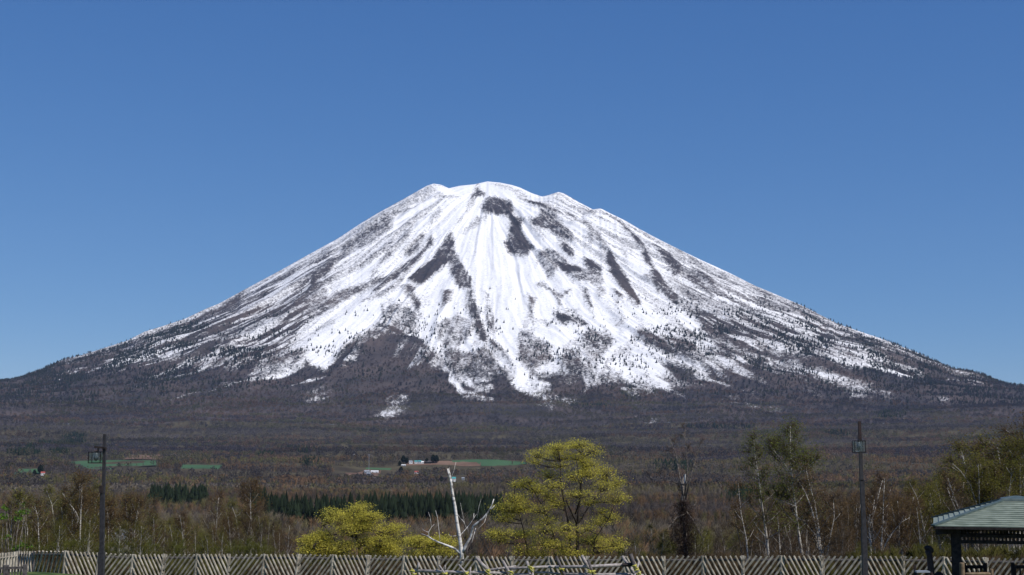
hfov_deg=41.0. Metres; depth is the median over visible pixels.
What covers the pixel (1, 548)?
birch
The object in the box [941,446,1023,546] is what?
birch
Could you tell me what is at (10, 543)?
sapling clump
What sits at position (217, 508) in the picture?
birch
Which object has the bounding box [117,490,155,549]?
birch
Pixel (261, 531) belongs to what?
birch
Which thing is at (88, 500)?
birch
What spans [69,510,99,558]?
birch
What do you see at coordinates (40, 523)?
birch
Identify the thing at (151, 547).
sapling clump
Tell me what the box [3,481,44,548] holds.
birch
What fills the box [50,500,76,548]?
birch
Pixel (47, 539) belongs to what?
birch
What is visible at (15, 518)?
leafy shrub
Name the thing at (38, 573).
lawn
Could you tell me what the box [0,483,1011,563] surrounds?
valley woods
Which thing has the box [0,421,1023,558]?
ground
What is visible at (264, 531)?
alder
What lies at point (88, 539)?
birch
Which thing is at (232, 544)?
sapling clump
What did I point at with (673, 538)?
alder
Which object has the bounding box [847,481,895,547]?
alder
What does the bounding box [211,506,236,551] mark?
birch
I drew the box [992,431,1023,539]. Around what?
birch
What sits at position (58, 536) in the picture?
birch
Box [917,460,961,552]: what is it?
birch
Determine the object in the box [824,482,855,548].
alder
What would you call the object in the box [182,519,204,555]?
birch
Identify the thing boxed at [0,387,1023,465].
foothill woods
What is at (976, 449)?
birch
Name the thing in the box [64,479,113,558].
birch
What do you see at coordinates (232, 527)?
birch
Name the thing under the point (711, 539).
birch
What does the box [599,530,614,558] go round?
birch
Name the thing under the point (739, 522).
birch
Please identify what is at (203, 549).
birch
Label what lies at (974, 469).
birch
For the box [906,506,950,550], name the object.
birch
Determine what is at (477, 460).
field
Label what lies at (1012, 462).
birch
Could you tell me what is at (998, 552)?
underbrush
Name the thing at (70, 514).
birch
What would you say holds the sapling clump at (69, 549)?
on the ground at (340, 469)
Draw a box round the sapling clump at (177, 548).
[170,541,183,559]
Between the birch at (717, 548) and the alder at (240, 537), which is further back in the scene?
the birch at (717, 548)
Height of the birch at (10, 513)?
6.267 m
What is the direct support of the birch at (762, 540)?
on the ground at (340, 469)
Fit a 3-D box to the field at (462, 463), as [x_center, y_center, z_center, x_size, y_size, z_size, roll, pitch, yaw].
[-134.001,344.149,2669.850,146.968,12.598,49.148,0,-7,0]
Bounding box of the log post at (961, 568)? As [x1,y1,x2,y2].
[959,562,964,574]
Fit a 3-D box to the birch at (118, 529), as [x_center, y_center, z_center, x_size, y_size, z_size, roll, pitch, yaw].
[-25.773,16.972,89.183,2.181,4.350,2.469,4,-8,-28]
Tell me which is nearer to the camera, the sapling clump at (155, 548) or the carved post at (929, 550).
the carved post at (929, 550)
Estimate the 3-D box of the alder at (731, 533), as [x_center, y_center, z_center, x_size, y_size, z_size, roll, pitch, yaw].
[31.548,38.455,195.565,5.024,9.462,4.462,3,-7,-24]
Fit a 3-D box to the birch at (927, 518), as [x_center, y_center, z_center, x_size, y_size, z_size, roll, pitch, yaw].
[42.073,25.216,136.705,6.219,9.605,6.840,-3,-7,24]
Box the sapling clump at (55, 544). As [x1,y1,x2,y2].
[53,539,70,552]
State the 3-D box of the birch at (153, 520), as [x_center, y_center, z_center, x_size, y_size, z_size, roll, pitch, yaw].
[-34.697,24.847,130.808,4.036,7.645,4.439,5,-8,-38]
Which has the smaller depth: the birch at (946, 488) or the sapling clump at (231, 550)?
the sapling clump at (231, 550)
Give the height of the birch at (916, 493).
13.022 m
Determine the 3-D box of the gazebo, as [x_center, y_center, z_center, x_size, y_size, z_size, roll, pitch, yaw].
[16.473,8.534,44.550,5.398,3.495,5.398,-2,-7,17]
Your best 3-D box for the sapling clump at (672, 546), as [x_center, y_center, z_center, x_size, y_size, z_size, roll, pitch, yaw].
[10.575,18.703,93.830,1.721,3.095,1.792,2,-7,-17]
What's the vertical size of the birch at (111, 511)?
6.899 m
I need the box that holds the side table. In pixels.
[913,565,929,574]
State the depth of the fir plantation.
777.20 m
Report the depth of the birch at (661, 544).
92.22 m
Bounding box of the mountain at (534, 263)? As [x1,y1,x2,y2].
[0,181,1023,429]
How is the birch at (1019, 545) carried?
on the ground at (340, 469)
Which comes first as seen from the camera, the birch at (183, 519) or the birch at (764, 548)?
the birch at (764, 548)
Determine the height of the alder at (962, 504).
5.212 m
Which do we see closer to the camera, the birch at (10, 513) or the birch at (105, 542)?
the birch at (105, 542)
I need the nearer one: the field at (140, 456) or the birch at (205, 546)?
the birch at (205, 546)
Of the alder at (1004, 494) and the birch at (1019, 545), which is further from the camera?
the birch at (1019, 545)
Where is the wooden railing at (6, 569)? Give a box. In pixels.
[0,564,27,574]
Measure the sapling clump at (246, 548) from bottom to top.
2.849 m
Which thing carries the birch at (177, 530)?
on the ground at (340, 469)
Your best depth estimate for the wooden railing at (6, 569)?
45.18 m
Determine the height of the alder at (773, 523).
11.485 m
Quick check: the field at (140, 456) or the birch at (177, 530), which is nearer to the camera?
the birch at (177, 530)
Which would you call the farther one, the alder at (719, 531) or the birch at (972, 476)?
the alder at (719, 531)
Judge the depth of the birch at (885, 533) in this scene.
108.54 m
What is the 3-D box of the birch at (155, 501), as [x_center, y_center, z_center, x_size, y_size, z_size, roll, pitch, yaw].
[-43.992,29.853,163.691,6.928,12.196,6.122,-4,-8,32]
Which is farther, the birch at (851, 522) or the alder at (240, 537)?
the birch at (851, 522)
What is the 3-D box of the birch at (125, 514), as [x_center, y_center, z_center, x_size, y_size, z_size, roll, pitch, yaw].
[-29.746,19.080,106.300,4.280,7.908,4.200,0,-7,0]
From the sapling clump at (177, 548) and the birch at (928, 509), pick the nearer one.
the sapling clump at (177, 548)
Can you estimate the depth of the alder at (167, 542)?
123.75 m
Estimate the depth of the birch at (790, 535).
149.23 m
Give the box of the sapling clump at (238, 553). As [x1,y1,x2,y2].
[232,539,253,559]
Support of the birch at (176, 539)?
on the ground at (340, 469)
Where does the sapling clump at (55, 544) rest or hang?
on the ground at (340, 469)
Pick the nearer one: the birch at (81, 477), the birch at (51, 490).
the birch at (81, 477)
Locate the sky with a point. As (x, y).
(859, 164)
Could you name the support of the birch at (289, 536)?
on the ground at (340, 469)
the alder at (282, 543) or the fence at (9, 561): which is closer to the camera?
the fence at (9, 561)
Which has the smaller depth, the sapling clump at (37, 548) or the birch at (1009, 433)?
the sapling clump at (37, 548)
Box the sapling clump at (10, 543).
[7,534,20,551]
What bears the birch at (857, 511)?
on the ground at (340, 469)
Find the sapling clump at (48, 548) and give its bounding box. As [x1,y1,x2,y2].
[41,542,56,553]
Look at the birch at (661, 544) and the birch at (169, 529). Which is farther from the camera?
the birch at (169, 529)
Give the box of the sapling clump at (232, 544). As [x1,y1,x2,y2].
[223,537,240,555]
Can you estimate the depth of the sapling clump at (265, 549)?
93.11 m
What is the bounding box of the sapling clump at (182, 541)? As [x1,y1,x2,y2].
[175,537,188,560]
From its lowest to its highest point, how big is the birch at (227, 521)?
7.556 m
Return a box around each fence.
[0,551,17,572]
[17,550,63,572]
[62,550,1023,574]
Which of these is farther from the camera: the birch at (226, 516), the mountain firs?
the mountain firs
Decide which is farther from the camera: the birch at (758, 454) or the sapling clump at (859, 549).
the birch at (758, 454)
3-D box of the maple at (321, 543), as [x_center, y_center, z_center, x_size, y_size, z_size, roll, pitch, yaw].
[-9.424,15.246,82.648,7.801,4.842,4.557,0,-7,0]
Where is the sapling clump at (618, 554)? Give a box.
[613,539,625,556]
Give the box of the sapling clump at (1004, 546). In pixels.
[996,544,1015,553]
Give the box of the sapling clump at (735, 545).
[728,533,748,561]
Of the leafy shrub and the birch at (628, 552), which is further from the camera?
the birch at (628, 552)
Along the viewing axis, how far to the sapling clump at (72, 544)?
75.98 m
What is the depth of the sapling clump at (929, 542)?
85.42 m
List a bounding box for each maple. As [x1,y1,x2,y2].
[292,500,415,557]
[396,532,462,557]
[478,437,633,558]
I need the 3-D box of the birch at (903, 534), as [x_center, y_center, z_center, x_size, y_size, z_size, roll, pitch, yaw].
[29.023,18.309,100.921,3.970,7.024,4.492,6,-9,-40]
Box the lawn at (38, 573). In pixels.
[1,572,76,574]
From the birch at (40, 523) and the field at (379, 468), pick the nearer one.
the birch at (40, 523)
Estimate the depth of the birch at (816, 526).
85.13 m
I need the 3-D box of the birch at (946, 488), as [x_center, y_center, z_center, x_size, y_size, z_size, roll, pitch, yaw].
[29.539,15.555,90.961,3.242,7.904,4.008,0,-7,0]
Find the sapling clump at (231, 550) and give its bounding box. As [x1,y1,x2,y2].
[220,540,237,556]
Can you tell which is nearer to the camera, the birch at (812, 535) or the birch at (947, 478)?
the birch at (947, 478)
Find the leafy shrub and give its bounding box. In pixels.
[0,502,32,557]
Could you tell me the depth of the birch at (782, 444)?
89.38 m
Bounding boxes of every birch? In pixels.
[0,498,26,550]
[0,516,14,542]
[0,530,8,552]
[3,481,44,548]
[9,537,25,551]
[15,496,56,551]
[18,492,60,550]
[24,519,50,552]
[33,476,76,543]
[40,518,69,550]
[45,498,90,549]
[45,518,76,557]
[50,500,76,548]
[52,481,95,553]
[54,466,99,556]
[63,482,106,543]
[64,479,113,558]
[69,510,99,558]
[70,477,116,549]
[71,523,98,560]
[86,488,122,547]
[93,532,111,554]
[105,485,154,555]
[109,517,130,555]
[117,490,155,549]
[120,492,166,551]
[128,510,166,554]
[129,514,157,556]
[143,507,169,560]
[143,520,161,547]
[155,515,174,555]
[161,510,194,554]
[161,513,192,553]
[161,529,183,554]
[168,507,202,556]
[171,512,196,552]
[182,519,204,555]
[195,532,215,555]
[195,533,217,556]
[197,525,216,554]
[198,485,227,550]
[205,521,228,556]
[210,527,228,556]
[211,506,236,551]
[212,511,243,554]
[218,496,266,554]
[218,509,243,552]
[222,470,271,553]
[243,515,274,555]
[266,515,285,552]
[270,523,290,556]
[277,517,297,556]
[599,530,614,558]
[622,532,646,558]
[622,543,643,558]
[641,521,671,555]
[689,521,710,554]
[692,526,713,557]
[698,528,714,557]
[711,541,722,555]
[720,475,767,562]
[725,502,759,558]
[729,424,800,557]
[732,511,766,558]
[734,539,745,561]
[743,521,778,558]
[751,411,832,557]
[751,523,774,555]
[757,529,782,554]
[765,495,794,556]
[775,511,804,555]
[779,516,807,555]
[782,454,849,555]
[787,486,824,555]
[790,536,811,556]
[791,504,832,556]
[792,489,828,555]
[795,497,824,558]
[820,512,850,554]
[825,495,860,555]
[833,493,867,552]
[842,485,878,549]
[849,460,915,555]
[851,492,887,558]
[867,476,901,548]
[867,509,892,552]
[874,510,901,556]
[875,484,923,555]
[880,492,916,549]
[881,494,932,558]
[894,472,950,551]
[894,474,945,549]
[898,474,942,539]
[898,515,919,554]
[906,497,935,549]
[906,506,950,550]
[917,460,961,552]
[918,497,950,551]
[924,462,975,547]
[926,469,977,552]
[928,430,1006,545]
[930,461,977,550]
[932,468,973,538]
[934,466,1003,550]
[937,422,1001,547]
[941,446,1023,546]
[953,445,1003,547]
[954,462,986,552]
[956,464,1010,547]
[964,429,1020,551]
[967,463,1023,546]
[973,409,1023,495]
[975,443,1016,555]
[978,418,1023,533]
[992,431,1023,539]
[993,491,1021,551]
[996,431,1023,547]
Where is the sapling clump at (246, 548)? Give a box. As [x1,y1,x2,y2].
[242,539,259,554]
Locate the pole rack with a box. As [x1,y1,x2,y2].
[409,554,643,574]
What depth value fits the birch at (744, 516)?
186.24 m
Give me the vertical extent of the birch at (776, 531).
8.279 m
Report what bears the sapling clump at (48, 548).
on the ground at (340, 469)
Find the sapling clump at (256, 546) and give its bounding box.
[244,537,267,560]
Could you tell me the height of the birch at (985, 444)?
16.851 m
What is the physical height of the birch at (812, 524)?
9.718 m
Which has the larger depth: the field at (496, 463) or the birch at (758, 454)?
the field at (496, 463)
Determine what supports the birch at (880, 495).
on the ground at (340, 469)
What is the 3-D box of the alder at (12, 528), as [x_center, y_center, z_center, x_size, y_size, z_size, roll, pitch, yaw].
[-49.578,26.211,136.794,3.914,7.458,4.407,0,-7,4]
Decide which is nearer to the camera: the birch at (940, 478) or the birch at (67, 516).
the birch at (67, 516)
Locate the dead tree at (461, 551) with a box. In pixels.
[422,463,494,565]
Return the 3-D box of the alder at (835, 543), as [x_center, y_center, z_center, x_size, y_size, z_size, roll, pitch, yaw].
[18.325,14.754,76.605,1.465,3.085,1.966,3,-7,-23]
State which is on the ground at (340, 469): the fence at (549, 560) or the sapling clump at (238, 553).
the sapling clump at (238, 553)
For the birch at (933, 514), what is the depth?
99.79 m
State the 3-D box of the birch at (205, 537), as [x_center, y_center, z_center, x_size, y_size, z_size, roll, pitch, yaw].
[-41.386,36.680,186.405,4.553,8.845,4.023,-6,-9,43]
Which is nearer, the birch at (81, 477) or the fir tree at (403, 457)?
the birch at (81, 477)
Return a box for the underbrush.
[0,542,1023,574]
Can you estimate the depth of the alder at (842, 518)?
139.44 m
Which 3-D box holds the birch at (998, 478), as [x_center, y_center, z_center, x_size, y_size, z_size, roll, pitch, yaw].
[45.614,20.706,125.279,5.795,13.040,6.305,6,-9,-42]
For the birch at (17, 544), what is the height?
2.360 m
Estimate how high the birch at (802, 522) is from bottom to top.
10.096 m
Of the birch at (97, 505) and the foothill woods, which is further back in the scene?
the foothill woods
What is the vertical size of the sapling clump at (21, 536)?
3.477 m
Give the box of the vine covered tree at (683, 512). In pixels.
[640,421,714,562]
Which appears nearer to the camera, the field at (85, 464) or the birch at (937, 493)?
the birch at (937, 493)
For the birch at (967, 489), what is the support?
on the ground at (340, 469)
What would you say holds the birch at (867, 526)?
on the ground at (340, 469)
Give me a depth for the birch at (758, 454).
92.67 m
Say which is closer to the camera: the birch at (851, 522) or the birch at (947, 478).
the birch at (947, 478)
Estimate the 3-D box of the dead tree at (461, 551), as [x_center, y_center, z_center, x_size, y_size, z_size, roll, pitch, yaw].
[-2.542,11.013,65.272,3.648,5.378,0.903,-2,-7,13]
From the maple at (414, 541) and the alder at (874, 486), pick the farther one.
the alder at (874, 486)
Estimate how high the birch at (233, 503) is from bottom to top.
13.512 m
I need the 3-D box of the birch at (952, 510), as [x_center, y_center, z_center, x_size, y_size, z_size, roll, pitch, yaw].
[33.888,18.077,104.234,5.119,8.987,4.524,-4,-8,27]
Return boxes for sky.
[0,0,1023,426]
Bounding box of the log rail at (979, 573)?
[965,572,990,574]
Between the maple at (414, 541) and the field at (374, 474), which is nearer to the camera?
the maple at (414, 541)
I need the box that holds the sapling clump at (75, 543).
[69,536,90,558]
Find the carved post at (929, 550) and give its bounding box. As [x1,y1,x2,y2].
[924,545,934,574]
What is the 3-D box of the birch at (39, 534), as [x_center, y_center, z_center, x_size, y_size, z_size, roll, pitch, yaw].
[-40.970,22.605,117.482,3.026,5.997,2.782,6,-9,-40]
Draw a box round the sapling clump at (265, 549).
[260,545,273,560]
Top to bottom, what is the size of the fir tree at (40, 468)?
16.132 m
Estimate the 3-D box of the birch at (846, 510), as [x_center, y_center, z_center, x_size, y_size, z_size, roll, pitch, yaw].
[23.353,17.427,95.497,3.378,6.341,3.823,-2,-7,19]
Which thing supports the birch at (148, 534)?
on the ground at (340, 469)
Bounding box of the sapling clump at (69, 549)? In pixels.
[63,541,82,557]
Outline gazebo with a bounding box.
[931,496,1023,574]
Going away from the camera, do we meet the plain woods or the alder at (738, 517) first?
the alder at (738, 517)
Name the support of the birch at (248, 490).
on the ground at (340, 469)
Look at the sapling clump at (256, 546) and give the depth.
84.99 m
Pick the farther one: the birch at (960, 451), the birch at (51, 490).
the birch at (51, 490)
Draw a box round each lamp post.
[88,434,106,574]
[852,421,867,574]
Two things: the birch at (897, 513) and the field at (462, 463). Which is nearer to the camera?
the birch at (897, 513)
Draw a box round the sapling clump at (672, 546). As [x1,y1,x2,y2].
[654,541,678,557]
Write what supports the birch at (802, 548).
on the ground at (340, 469)
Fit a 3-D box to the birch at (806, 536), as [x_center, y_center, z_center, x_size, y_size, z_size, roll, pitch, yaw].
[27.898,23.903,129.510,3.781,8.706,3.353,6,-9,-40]
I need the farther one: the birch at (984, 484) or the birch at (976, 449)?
the birch at (976, 449)
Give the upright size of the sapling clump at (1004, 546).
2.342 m
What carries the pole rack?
on the lawn at (38, 573)
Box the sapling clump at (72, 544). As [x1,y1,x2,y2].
[60,539,78,560]
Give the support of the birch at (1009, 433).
on the ground at (340, 469)
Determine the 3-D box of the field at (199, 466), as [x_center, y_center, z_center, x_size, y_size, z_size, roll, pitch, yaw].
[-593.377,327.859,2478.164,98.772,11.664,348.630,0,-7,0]
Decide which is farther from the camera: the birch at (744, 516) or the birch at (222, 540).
the birch at (744, 516)
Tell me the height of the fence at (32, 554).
1.694 m
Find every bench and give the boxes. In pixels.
[964,563,986,572]
[1011,563,1023,574]
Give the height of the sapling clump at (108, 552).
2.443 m
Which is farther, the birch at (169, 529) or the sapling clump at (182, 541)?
the birch at (169, 529)
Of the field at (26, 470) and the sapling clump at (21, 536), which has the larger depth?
the field at (26, 470)
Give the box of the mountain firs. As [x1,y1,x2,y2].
[0,288,1023,408]
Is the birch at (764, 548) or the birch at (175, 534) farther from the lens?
the birch at (175, 534)
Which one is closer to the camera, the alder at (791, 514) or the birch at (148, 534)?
the alder at (791, 514)
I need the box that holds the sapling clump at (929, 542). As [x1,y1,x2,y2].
[925,534,938,547]
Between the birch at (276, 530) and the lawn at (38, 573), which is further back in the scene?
the birch at (276, 530)
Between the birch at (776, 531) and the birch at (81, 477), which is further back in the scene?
the birch at (776, 531)
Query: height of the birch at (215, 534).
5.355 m
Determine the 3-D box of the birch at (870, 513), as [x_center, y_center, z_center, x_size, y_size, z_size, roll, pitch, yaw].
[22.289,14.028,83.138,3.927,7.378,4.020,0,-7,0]
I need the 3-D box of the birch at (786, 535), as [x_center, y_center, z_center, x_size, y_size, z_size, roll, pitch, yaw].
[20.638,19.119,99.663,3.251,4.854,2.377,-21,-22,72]
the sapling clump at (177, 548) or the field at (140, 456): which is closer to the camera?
the sapling clump at (177, 548)
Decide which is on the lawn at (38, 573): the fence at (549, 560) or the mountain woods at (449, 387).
the fence at (549, 560)
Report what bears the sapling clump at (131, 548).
on the ground at (340, 469)
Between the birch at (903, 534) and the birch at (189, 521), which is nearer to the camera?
the birch at (903, 534)
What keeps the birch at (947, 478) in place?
on the ground at (340, 469)
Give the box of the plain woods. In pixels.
[0,452,995,498]
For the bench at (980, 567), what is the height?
1.010 m
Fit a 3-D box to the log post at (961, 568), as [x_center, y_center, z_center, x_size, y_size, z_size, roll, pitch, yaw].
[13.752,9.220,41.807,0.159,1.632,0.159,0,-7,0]
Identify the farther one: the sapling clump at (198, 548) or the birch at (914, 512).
the birch at (914, 512)
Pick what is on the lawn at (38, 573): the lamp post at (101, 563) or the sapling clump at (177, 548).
the lamp post at (101, 563)
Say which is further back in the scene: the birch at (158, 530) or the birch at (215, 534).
the birch at (158, 530)
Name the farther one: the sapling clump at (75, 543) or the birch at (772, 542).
the birch at (772, 542)
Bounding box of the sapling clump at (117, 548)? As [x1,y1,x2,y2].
[108,537,124,555]
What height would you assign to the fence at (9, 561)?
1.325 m
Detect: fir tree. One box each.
[38,464,43,472]
[401,455,405,463]
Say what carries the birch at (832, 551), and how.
on the ground at (340, 469)
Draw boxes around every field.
[15,469,39,473]
[69,460,156,468]
[125,454,159,458]
[181,465,221,468]
[345,469,380,475]
[366,467,390,469]
[406,461,480,465]
[452,459,493,461]
[477,460,526,465]
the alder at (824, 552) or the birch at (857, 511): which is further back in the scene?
the birch at (857, 511)
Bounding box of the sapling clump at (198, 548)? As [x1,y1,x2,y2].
[191,538,206,556]
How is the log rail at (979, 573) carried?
attached to the log post at (961, 568)
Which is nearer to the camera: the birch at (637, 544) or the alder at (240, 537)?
the alder at (240, 537)
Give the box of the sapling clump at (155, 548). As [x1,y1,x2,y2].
[141,542,161,560]
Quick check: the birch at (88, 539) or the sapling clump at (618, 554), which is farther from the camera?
the sapling clump at (618, 554)
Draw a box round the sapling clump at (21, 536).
[10,532,32,547]
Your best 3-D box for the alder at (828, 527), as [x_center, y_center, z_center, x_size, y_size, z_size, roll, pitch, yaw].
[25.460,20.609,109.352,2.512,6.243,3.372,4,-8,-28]
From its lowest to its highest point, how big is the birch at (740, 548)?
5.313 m
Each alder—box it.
[5,513,25,541]
[34,512,61,551]
[161,534,179,553]
[224,518,254,556]
[229,500,274,554]
[252,507,285,555]
[269,529,288,555]
[661,521,689,555]
[672,524,691,558]
[708,518,741,555]
[717,525,741,555]
[720,497,767,562]
[757,495,794,553]
[771,501,801,555]
[812,543,833,555]
[819,509,839,558]
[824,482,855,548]
[827,496,860,550]
[829,525,852,555]
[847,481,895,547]
[937,491,986,551]
[966,485,1011,551]
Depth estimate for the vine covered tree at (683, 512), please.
90.76 m
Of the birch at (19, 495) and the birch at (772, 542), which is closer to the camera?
the birch at (19, 495)
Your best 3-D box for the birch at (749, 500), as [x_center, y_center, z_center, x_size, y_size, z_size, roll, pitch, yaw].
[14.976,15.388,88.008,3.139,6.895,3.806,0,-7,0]
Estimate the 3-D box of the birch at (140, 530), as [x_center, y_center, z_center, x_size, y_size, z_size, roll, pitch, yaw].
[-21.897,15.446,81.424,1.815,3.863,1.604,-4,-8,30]
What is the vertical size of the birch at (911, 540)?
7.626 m
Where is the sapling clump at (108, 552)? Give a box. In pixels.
[93,539,116,558]
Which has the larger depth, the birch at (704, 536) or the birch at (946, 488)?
the birch at (704, 536)
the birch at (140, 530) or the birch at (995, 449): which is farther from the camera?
the birch at (995, 449)
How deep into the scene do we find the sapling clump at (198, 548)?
84.55 m
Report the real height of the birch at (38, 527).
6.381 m
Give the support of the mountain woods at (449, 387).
on the mountain at (534, 263)
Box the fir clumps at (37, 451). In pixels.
[3,401,905,505]
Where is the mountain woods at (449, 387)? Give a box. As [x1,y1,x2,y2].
[0,290,1023,409]
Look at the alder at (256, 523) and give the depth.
121.81 m
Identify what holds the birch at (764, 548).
on the ground at (340, 469)
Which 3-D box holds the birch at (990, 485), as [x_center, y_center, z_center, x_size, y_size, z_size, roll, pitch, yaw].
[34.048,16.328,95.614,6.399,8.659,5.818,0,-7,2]
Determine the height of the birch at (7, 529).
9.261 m
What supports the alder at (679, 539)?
on the ground at (340, 469)
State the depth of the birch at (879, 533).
96.63 m
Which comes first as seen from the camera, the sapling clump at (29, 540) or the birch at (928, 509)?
the sapling clump at (29, 540)
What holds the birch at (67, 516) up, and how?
on the ground at (340, 469)
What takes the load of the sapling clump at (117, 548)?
on the ground at (340, 469)
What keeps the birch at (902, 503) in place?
on the ground at (340, 469)
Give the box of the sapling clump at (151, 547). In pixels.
[139,537,153,555]
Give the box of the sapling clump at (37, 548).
[29,539,49,553]
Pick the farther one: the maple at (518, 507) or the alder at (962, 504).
the maple at (518, 507)
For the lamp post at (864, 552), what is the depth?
41.44 m
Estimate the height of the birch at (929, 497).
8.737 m
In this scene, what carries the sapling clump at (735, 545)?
on the ground at (340, 469)
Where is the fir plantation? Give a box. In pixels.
[145,481,508,532]
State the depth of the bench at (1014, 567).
45.39 m
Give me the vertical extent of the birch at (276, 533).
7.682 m
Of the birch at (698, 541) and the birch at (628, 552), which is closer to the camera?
the birch at (628, 552)
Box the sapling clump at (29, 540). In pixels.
[20,537,33,552]
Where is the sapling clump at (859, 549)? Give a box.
[852,541,871,555]
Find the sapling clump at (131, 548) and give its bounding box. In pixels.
[123,536,139,555]
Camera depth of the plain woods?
2182.12 m
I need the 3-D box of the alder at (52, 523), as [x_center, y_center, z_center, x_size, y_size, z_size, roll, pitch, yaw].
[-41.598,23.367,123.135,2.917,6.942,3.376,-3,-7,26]
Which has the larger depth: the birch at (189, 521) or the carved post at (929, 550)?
the birch at (189, 521)

